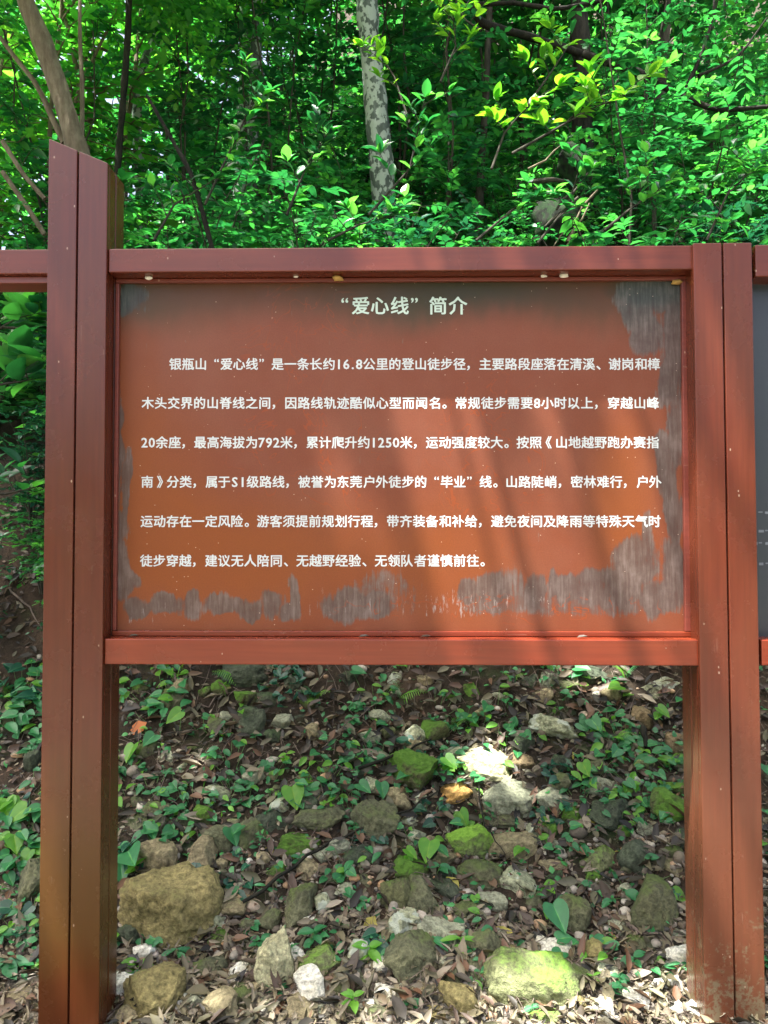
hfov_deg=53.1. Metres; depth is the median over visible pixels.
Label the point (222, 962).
stone
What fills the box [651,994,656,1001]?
fallen leaf
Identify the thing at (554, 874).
stone
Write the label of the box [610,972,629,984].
seedling
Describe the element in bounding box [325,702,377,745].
fallen stick
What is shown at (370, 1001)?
stone
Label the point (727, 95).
shrub
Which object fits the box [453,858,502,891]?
boulder
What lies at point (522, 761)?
stone
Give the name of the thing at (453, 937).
seedling
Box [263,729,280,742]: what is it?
stone
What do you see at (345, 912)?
fallen leaf
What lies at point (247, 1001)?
bleached litter
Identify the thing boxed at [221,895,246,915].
stone
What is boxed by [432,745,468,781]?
herb
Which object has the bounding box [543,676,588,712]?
herb
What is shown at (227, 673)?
fern
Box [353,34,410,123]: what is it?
leafy branch
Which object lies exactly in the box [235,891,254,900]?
stone
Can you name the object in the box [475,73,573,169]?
leafy branch
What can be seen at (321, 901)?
stone
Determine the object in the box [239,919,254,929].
stone
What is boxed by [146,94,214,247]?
tree trunk
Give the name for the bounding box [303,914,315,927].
stone
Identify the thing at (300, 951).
stone
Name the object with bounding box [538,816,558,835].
stone
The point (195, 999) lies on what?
stone
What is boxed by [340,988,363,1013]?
seedling
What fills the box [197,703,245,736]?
herb
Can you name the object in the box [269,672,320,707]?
creeping vine
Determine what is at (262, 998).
stone
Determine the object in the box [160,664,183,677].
fern
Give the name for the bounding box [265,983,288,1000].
seedling
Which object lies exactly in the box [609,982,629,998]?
seedling
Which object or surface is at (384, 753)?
stone
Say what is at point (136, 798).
stone
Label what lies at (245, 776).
stone
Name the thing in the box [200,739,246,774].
herb
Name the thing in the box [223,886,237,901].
fallen leaf
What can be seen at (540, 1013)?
stone
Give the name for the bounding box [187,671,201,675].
fallen leaf
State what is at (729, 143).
leafy branch
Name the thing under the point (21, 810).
taro plant
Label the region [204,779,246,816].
herb
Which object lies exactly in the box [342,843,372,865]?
stone
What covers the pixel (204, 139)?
shrub
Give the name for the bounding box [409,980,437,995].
stone
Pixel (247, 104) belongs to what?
forest tree
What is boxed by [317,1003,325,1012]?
stone
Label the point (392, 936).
herb
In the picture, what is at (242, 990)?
stone
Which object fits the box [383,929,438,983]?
boulder
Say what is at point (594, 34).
sapling
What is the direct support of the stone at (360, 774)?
on the ground at (10, 646)
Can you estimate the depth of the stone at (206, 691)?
3.68 m
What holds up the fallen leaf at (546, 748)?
on the ground at (10, 646)
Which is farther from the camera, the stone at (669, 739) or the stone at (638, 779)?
the stone at (669, 739)
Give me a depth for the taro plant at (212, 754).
3.32 m
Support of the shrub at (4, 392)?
on the ground at (10, 646)
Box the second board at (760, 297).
[751,245,767,664]
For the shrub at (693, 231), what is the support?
on the ground at (10, 646)
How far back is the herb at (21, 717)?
3.54 m
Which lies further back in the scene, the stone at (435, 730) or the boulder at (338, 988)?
the stone at (435, 730)
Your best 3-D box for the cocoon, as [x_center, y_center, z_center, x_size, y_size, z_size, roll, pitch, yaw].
[0.555,-0.728,2.368,0.028,0.013,0.018,0,-2,1]
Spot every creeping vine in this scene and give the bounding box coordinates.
[0,662,41,714]
[0,792,40,822]
[0,899,35,937]
[15,833,30,880]
[118,840,143,870]
[191,862,252,900]
[202,846,247,865]
[257,666,302,690]
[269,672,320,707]
[270,665,306,677]
[351,829,388,847]
[362,927,388,953]
[395,731,459,757]
[413,798,450,827]
[515,798,571,827]
[540,758,577,784]
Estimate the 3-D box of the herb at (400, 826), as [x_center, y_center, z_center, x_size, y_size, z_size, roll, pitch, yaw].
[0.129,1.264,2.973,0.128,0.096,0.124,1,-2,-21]
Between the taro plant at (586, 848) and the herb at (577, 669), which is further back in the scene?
the herb at (577, 669)
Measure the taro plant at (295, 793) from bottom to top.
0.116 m
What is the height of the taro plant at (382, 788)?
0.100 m
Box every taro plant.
[0,794,21,814]
[0,828,28,853]
[0,855,23,872]
[10,801,40,822]
[20,847,39,860]
[117,841,145,880]
[124,742,138,761]
[143,730,160,745]
[163,805,178,815]
[166,706,184,729]
[203,751,216,759]
[206,812,216,820]
[223,823,244,845]
[260,757,273,771]
[281,782,304,809]
[354,779,370,797]
[375,780,388,798]
[396,770,412,779]
[403,845,416,860]
[418,837,448,862]
[440,752,456,771]
[453,807,468,826]
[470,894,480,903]
[513,845,529,855]
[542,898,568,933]
[576,759,597,776]
[578,844,590,856]
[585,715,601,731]
[608,680,633,696]
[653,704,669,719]
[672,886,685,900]
[761,764,767,774]
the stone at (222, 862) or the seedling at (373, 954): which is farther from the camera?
the stone at (222, 862)
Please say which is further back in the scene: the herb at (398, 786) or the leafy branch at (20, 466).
the leafy branch at (20, 466)
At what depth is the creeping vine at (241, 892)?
2.84 m
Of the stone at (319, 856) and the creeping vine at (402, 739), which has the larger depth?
the creeping vine at (402, 739)
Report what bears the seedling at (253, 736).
on the ground at (10, 646)
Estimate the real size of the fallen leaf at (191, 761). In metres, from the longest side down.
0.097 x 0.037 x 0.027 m
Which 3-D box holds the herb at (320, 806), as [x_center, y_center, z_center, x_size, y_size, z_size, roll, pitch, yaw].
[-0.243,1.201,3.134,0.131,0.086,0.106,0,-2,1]
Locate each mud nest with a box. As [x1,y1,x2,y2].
[332,275,342,280]
[671,279,682,284]
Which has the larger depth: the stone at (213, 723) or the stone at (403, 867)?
the stone at (213, 723)
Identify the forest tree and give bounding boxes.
[0,0,282,235]
[89,0,354,228]
[94,0,343,248]
[114,0,256,177]
[245,0,293,231]
[340,0,398,246]
[405,0,528,245]
[426,0,767,245]
[565,0,759,238]
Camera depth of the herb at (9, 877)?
2.92 m
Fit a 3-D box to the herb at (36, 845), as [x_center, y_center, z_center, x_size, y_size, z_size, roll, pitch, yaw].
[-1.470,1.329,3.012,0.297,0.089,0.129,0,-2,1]
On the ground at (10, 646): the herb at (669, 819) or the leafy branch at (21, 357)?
the herb at (669, 819)
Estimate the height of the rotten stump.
1.087 m
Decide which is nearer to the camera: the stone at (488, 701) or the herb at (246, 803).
the herb at (246, 803)
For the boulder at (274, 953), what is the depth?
2.46 m
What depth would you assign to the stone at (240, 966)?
2.54 m
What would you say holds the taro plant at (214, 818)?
on the ground at (10, 646)
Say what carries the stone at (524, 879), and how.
on the ground at (10, 646)
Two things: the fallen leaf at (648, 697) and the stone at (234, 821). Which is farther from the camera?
the fallen leaf at (648, 697)
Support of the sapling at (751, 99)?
on the ground at (10, 646)
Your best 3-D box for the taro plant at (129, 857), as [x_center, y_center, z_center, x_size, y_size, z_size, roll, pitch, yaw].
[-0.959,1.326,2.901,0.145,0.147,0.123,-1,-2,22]
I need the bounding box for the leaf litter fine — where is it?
[0,679,767,1023]
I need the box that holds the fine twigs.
[0,578,767,1023]
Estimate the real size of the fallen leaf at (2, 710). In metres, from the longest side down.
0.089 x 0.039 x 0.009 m
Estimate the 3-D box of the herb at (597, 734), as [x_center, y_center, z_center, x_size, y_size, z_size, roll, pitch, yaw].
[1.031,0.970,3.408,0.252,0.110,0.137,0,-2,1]
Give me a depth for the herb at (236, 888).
2.82 m
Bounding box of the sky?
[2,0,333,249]
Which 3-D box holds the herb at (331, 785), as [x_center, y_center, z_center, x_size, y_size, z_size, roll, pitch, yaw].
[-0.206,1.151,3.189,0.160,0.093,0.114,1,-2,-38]
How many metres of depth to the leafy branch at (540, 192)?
4.89 m
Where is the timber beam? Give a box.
[0,249,47,291]
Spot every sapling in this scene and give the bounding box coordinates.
[0,0,156,244]
[0,0,167,294]
[0,0,197,243]
[0,6,78,246]
[0,7,18,125]
[0,7,66,249]
[0,11,77,297]
[37,3,207,196]
[124,0,282,248]
[153,0,345,194]
[159,0,362,246]
[193,0,360,167]
[216,0,413,231]
[286,0,362,101]
[313,0,496,242]
[324,0,467,159]
[338,0,484,221]
[366,0,533,246]
[388,5,559,167]
[396,0,567,240]
[413,0,572,167]
[435,0,619,239]
[526,0,715,245]
[529,0,767,245]
[539,0,740,225]
[547,2,719,151]
[598,0,767,85]
[619,0,767,149]
[702,0,767,130]
[704,0,767,237]
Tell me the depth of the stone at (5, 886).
2.89 m
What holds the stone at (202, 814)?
on the ground at (10, 646)
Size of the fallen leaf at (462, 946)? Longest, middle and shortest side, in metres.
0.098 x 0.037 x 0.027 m
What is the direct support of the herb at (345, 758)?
on the ground at (10, 646)
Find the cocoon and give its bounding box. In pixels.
[559,274,567,277]
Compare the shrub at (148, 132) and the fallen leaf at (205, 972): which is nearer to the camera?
the fallen leaf at (205, 972)
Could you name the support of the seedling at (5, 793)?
on the ground at (10, 646)
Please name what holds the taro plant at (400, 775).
on the ground at (10, 646)
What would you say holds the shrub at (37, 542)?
on the ground at (10, 646)
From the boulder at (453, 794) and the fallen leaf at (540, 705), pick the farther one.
the fallen leaf at (540, 705)
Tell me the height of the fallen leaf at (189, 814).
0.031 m
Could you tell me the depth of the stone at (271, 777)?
3.28 m
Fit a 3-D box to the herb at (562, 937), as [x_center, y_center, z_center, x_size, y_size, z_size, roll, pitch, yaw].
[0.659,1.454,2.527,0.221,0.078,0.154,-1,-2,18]
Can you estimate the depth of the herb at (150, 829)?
3.03 m
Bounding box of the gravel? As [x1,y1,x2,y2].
[0,822,767,1023]
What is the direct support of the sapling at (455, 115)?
on the ground at (10, 646)
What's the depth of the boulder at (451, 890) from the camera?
2.79 m
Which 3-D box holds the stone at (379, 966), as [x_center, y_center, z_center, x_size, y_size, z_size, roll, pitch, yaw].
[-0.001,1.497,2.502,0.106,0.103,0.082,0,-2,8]
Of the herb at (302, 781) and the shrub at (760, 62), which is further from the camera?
the shrub at (760, 62)
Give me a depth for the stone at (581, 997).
2.31 m
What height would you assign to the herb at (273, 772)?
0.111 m
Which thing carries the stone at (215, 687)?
on the ground at (10, 646)
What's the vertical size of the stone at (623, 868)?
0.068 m
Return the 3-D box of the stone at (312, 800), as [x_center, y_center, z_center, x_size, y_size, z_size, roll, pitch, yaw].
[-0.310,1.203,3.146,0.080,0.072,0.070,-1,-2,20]
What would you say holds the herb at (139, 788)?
on the ground at (10, 646)
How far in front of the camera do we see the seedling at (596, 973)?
2.41 m
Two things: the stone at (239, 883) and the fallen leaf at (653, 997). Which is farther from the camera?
the stone at (239, 883)
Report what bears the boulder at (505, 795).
on the ground at (10, 646)
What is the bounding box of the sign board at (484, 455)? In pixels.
[38,139,764,1023]
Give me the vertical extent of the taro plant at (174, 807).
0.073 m
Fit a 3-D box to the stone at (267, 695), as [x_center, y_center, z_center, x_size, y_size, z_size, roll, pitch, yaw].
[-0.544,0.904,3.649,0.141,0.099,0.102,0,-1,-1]
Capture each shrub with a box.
[0,139,251,249]
[0,193,143,352]
[0,243,46,344]
[0,292,46,426]
[0,294,46,441]
[0,380,45,533]
[0,478,44,593]
[0,525,26,637]
[2,107,56,249]
[12,339,46,455]
[25,551,43,641]
[33,62,179,239]
[89,11,237,200]
[124,172,253,248]
[130,23,238,179]
[136,170,371,247]
[145,140,295,248]
[236,171,492,247]
[237,169,387,247]
[258,137,451,247]
[292,202,491,247]
[312,22,483,227]
[320,0,461,114]
[357,196,516,247]
[453,131,629,246]
[455,49,643,246]
[461,166,612,246]
[483,0,611,134]
[483,206,749,246]
[503,232,540,246]
[515,6,653,122]
[517,46,735,245]
[592,5,767,222]
[627,89,767,242]
[635,218,754,245]
[649,50,767,247]
[661,179,767,246]
[694,112,767,240]
[697,174,767,245]
[737,235,767,244]
[747,129,767,196]
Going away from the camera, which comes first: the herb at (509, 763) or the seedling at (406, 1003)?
the seedling at (406, 1003)
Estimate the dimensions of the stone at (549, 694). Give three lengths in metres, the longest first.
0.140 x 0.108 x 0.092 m
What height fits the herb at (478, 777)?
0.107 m
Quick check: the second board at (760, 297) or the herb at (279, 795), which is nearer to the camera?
the second board at (760, 297)
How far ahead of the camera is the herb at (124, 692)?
3.62 m
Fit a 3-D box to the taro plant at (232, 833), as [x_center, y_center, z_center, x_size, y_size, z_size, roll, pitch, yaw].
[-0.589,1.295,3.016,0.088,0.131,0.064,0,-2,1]
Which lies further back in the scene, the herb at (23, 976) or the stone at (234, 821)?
the stone at (234, 821)
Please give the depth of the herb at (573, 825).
2.97 m
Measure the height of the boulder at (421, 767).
0.216 m
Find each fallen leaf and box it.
[0,701,5,712]
[130,721,146,734]
[179,833,188,845]
[181,758,200,764]
[185,811,200,819]
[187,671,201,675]
[191,774,203,780]
[199,968,208,978]
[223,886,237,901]
[225,721,236,724]
[267,835,273,853]
[280,928,294,937]
[282,853,286,865]
[323,851,333,859]
[326,715,338,718]
[326,899,342,906]
[340,906,347,924]
[350,911,369,919]
[356,905,363,925]
[361,748,378,757]
[361,972,374,1000]
[363,916,376,928]
[391,837,396,855]
[422,875,434,887]
[432,965,452,981]
[446,876,458,886]
[456,936,466,960]
[460,1008,482,1016]
[469,799,476,805]
[496,926,511,933]
[511,730,523,735]
[529,786,537,803]
[534,703,546,709]
[535,847,541,861]
[536,813,549,821]
[541,746,552,751]
[549,807,556,816]
[562,665,573,668]
[566,842,585,854]
[567,945,574,960]
[582,814,590,830]
[582,861,596,871]
[627,968,651,979]
[638,694,655,702]
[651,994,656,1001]
[654,835,670,845]
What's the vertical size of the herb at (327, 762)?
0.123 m
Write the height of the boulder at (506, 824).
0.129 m
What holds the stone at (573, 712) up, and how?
on the ground at (10, 646)
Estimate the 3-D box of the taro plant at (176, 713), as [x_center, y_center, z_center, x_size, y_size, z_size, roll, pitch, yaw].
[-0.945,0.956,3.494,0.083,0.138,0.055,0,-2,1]
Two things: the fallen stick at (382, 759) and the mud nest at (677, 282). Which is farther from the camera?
the fallen stick at (382, 759)
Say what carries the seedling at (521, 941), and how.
on the ground at (10, 646)
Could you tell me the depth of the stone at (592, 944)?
2.53 m
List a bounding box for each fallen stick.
[9,587,41,628]
[201,689,244,707]
[242,790,437,903]
[250,984,296,1011]
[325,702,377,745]
[358,728,450,769]
[478,785,504,853]
[603,914,682,941]
[640,725,647,747]
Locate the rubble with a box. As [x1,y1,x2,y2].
[0,654,767,978]
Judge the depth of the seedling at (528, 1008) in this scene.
2.27 m
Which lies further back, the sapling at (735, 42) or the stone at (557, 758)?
the sapling at (735, 42)
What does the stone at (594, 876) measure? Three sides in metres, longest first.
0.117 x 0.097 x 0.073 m
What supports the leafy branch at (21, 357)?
attached to the overhanging tree
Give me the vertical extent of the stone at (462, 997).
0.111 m
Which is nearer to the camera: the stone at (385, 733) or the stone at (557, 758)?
the stone at (557, 758)
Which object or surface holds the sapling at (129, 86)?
on the ground at (10, 646)
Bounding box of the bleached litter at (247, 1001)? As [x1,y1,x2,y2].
[0,902,767,1023]
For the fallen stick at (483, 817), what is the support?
on the ground at (10, 646)
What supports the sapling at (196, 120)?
on the ground at (10, 646)
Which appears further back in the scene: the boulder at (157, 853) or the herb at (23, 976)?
the boulder at (157, 853)
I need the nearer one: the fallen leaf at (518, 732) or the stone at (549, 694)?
the fallen leaf at (518, 732)
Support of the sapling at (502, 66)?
on the ground at (10, 646)
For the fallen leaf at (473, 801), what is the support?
on the ground at (10, 646)
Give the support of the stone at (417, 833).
on the ground at (10, 646)
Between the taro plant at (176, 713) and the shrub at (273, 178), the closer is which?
the taro plant at (176, 713)
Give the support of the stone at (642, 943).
on the ground at (10, 646)
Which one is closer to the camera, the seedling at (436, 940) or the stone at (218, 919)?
the seedling at (436, 940)
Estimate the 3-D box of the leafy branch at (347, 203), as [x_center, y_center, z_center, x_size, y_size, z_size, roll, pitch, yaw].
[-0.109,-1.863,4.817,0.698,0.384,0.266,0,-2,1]
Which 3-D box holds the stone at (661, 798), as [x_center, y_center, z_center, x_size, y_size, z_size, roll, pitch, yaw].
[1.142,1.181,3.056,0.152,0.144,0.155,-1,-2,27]
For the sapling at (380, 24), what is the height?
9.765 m
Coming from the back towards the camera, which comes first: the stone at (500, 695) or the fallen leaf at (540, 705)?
the stone at (500, 695)
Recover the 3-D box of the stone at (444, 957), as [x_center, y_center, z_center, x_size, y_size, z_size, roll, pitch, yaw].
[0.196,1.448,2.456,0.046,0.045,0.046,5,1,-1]
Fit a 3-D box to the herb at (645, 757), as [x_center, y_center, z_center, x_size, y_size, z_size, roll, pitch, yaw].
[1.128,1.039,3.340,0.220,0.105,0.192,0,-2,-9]
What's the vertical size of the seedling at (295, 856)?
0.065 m
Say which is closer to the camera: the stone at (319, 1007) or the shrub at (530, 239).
the stone at (319, 1007)
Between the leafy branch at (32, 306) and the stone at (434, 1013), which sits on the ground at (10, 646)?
the stone at (434, 1013)
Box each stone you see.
[0,881,18,893]
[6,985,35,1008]
[16,857,39,906]
[23,749,40,771]
[115,1004,137,1023]
[116,971,132,997]
[117,924,139,943]
[125,813,167,838]
[131,796,143,806]
[132,681,151,693]
[133,943,156,957]
[136,741,160,757]
[138,801,170,817]
[158,688,183,709]
[158,751,172,761]
[169,678,191,693]
[175,763,186,772]
[175,813,198,825]
[175,993,186,1012]
[181,841,193,850]
[184,994,204,1009]
[187,835,218,865]
[192,955,227,978]
[193,804,212,823]
[198,686,211,696]
[201,985,237,1020]
[202,824,232,853]
[205,783,230,800]
[207,717,227,734]
[207,927,228,945]
[210,679,230,695]
[211,915,225,931]
[215,858,227,868]
[219,711,231,720]
[219,868,227,876]
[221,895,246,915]
[226,961,253,983]
[227,819,239,823]
[233,982,250,1008]
[234,691,256,705]
[234,706,265,736]
[235,879,246,887]
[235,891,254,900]
[239,816,267,850]
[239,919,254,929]
[241,771,265,784]
[248,981,260,990]
[255,691,276,707]
[255,809,283,831]
[256,851,270,862]
[258,908,281,929]
[260,996,273,1004]
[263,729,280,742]
[265,772,277,779]
[265,863,286,875]
[268,797,288,811]
[270,785,280,793]
[271,713,293,727]
[277,816,291,829]
[283,675,301,689]
[286,992,317,1020]
[290,942,304,960]
[293,963,324,1000]
[296,774,313,780]
[296,856,321,880]
[297,942,340,975]
[298,697,316,708]
[298,795,318,808]
[302,723,319,740]
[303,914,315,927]
[312,848,328,862]
[313,892,330,914]
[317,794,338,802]
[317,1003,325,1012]
[322,766,333,773]
[322,869,335,885]
[328,839,350,858]
[335,882,352,895]
[340,670,358,685]
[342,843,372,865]
[346,938,369,963]
[353,768,365,778]
[357,729,380,743]
[359,873,372,887]
[363,998,375,1009]
[365,776,378,795]
[367,1004,386,1019]
[368,709,390,722]
[373,955,389,974]
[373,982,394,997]
[378,751,388,757]
[380,727,394,737]
[380,877,410,908]
[384,786,411,809]
[384,906,421,938]
[387,672,401,683]
[393,855,429,878]
[400,817,417,827]
[402,739,422,750]
[403,724,424,740]
[404,829,425,846]
[407,874,437,914]
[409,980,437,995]
[411,790,426,803]
[416,675,433,685]
[421,719,449,744]
[426,835,434,840]
[426,1005,445,1021]
[431,845,457,864]
[438,980,478,1015]
[439,956,452,968]
[443,746,461,757]
[443,967,466,982]
[445,694,454,699]
[452,901,478,918]
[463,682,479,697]
[466,928,501,955]
[466,954,482,976]
[475,707,488,720]
[478,891,507,911]
[479,996,496,1008]
[481,699,492,704]
[492,692,504,699]
[499,865,536,898]
[507,752,535,769]
[512,735,534,752]
[520,673,537,688]
[525,891,547,909]
[526,823,542,837]
[528,1008,561,1023]
[534,688,553,703]
[535,787,568,809]
[535,935,547,945]
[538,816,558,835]
[538,859,575,872]
[538,937,577,955]
[540,671,559,687]
[541,835,557,845]
[545,870,562,879]
[548,754,572,770]
[552,772,571,790]
[559,678,579,689]
[559,893,591,933]
[562,806,581,824]
[567,708,575,715]
[571,995,586,1008]
[572,962,592,984]
[575,743,590,752]
[584,775,617,794]
[584,845,614,872]
[585,869,602,881]
[585,937,611,961]
[587,799,629,830]
[590,757,604,773]
[590,996,614,1017]
[596,962,618,979]
[599,688,621,701]
[606,919,625,936]
[607,733,618,743]
[616,825,629,836]
[616,839,654,875]
[617,883,630,896]
[619,866,631,873]
[620,986,650,1009]
[621,787,632,799]
[626,776,643,786]
[626,934,655,951]
[630,705,652,729]
[633,759,654,768]
[636,821,652,835]
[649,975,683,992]
[650,787,683,821]
[651,733,665,738]
[655,858,682,876]
[658,997,669,1008]
[665,731,682,753]
[665,845,682,858]
[665,944,686,967]
[666,781,683,796]
[667,928,679,936]
[669,1000,683,1012]
[674,828,684,848]
[684,999,699,1020]
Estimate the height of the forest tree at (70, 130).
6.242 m
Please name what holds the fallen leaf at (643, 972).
on the ground at (10, 646)
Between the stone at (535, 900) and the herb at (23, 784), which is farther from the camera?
the herb at (23, 784)
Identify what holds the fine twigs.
on the ground at (10, 646)
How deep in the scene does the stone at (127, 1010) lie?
2.35 m
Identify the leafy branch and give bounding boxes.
[0,292,46,331]
[0,324,45,396]
[0,441,44,494]
[142,154,245,241]
[204,50,281,205]
[276,92,340,215]
[311,183,420,241]
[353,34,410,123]
[361,78,465,215]
[431,0,480,82]
[446,0,498,31]
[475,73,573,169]
[475,171,569,241]
[511,52,665,154]
[514,15,580,113]
[537,132,606,243]
[603,141,683,231]
[686,136,767,241]
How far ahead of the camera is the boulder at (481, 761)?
3.31 m
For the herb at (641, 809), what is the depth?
3.01 m
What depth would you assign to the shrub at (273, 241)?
5.75 m
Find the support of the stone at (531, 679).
on the ground at (10, 646)
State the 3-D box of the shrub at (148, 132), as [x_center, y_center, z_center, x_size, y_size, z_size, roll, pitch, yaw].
[-4.159,-4.716,11.242,2.247,3.064,3.198,0,-2,-1]
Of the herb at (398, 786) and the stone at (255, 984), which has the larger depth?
the herb at (398, 786)
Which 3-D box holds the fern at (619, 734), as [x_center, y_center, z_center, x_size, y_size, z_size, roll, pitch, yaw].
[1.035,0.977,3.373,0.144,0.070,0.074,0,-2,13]
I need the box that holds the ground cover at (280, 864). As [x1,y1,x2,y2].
[0,488,767,969]
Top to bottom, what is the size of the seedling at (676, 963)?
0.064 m
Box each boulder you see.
[117,861,223,948]
[123,961,186,1018]
[135,838,177,873]
[221,664,269,687]
[253,926,295,990]
[276,832,320,858]
[282,882,317,928]
[291,803,345,831]
[330,972,365,994]
[350,799,400,839]
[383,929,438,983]
[387,748,438,791]
[417,915,465,947]
[428,873,462,899]
[440,778,472,803]
[444,823,493,858]
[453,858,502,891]
[457,744,509,782]
[478,946,583,1009]
[480,809,523,827]
[481,777,539,817]
[488,830,537,860]
[528,713,578,738]
[564,665,611,683]
[630,873,678,934]
[641,676,679,698]
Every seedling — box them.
[0,789,9,797]
[0,929,13,944]
[0,955,28,979]
[14,922,38,932]
[16,744,37,753]
[121,957,144,973]
[161,946,192,967]
[238,918,260,933]
[249,933,271,946]
[250,733,261,739]
[252,880,282,891]
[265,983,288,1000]
[278,750,294,764]
[291,853,304,862]
[297,924,326,948]
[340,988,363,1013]
[343,889,369,908]
[345,714,359,723]
[346,820,359,834]
[352,940,381,963]
[403,998,423,1008]
[427,862,451,874]
[431,935,451,950]
[440,935,473,952]
[513,939,523,945]
[523,1003,538,1012]
[586,972,600,981]
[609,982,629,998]
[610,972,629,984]
[611,676,626,681]
[620,950,644,967]
[667,961,686,970]
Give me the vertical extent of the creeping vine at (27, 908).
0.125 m
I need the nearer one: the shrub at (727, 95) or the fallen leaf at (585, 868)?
the fallen leaf at (585, 868)
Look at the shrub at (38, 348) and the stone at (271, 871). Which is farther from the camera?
the shrub at (38, 348)
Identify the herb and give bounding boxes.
[0,658,42,697]
[0,665,42,715]
[0,680,41,733]
[0,706,41,746]
[0,812,39,842]
[0,828,35,885]
[0,896,39,951]
[1,809,40,851]
[4,680,41,734]
[7,682,38,705]
[7,893,39,927]
[18,767,40,795]
[21,955,38,979]
[24,836,39,858]
[28,835,35,857]
[117,932,162,946]
[118,750,139,773]
[118,759,146,779]
[118,783,169,811]
[118,841,135,873]
[119,664,191,706]
[119,680,172,719]
[127,686,188,726]
[131,819,194,843]
[135,768,174,795]
[138,726,163,745]
[150,664,179,670]
[156,807,186,835]
[165,770,188,803]
[177,782,217,812]
[186,712,225,737]
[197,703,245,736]
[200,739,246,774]
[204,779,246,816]
[216,770,258,800]
[222,782,266,818]
[222,874,243,894]
[244,759,291,785]
[258,788,282,798]
[275,772,314,808]
[299,733,367,768]
[299,764,345,794]
[311,794,335,808]
[316,773,354,799]
[319,864,350,895]
[325,846,380,883]
[327,790,360,817]
[328,728,381,766]
[346,741,395,781]
[347,688,394,719]
[350,665,398,707]
[351,701,393,725]
[376,933,394,955]
[379,782,412,796]
[397,822,421,845]
[418,835,487,877]
[427,687,463,723]
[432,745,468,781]
[446,705,473,733]
[447,765,484,793]
[450,812,495,829]
[453,907,492,950]
[456,683,515,731]
[462,712,491,732]
[468,957,483,989]
[483,721,530,767]
[501,692,519,715]
[513,716,546,744]
[538,818,584,850]
[540,665,570,676]
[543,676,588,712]
[543,879,591,919]
[551,930,618,961]
[557,665,590,685]
[559,776,597,811]
[567,748,623,792]
[575,701,639,742]
[586,799,639,833]
[588,727,648,761]
[590,715,639,740]
[600,781,651,821]
[602,853,672,907]
[603,763,665,793]
[604,785,639,796]
[613,956,675,976]
[614,736,676,763]
[629,797,675,824]
[644,739,682,756]
[644,780,675,801]
[650,813,679,831]
[657,756,683,782]
[762,809,767,845]
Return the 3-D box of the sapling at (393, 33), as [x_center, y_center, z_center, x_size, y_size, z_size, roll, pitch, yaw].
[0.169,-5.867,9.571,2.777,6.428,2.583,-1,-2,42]
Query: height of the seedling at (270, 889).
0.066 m
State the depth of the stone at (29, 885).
2.83 m
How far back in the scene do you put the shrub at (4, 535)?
4.00 m
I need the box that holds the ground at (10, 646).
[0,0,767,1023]
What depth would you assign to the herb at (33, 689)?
3.64 m
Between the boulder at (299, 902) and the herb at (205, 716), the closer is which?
the boulder at (299, 902)
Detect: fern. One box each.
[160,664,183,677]
[212,670,235,684]
[300,687,328,698]
[392,680,428,703]
[447,718,468,729]
[605,729,633,740]
[614,665,637,677]
[661,753,680,767]
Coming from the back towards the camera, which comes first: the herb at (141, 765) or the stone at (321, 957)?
the herb at (141, 765)
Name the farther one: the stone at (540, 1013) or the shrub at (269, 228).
the shrub at (269, 228)
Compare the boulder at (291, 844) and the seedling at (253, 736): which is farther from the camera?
the seedling at (253, 736)
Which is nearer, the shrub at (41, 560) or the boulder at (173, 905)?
the boulder at (173, 905)
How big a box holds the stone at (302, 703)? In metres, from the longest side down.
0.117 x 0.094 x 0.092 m
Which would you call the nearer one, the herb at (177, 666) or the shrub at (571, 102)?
the herb at (177, 666)
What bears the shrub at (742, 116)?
on the ground at (10, 646)
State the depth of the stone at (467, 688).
3.69 m
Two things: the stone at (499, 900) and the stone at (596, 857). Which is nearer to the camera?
the stone at (499, 900)
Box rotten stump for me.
[528,142,597,246]
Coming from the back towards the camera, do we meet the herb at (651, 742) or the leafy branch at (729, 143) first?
the leafy branch at (729, 143)
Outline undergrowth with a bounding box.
[1,40,767,420]
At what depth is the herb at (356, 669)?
3.71 m
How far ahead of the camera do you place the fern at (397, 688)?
3.63 m
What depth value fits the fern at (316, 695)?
3.64 m
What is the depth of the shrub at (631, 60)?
7.86 m
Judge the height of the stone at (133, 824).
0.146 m
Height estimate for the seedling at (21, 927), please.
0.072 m
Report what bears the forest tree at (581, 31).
on the ground at (10, 646)
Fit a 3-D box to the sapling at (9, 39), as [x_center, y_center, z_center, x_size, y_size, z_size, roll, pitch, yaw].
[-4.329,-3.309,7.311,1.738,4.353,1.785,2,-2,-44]
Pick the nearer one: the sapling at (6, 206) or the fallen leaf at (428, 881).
the fallen leaf at (428, 881)
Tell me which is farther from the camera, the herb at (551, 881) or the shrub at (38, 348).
the shrub at (38, 348)
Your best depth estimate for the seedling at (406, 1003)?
2.31 m
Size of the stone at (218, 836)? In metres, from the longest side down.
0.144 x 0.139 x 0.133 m
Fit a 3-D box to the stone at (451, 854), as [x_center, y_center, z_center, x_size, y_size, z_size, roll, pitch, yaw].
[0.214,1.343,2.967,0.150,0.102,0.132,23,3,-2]
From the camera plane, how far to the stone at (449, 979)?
2.40 m
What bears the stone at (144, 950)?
on the ground at (10, 646)
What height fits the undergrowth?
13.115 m
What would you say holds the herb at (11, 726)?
on the ground at (10, 646)
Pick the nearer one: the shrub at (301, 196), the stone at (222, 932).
the stone at (222, 932)

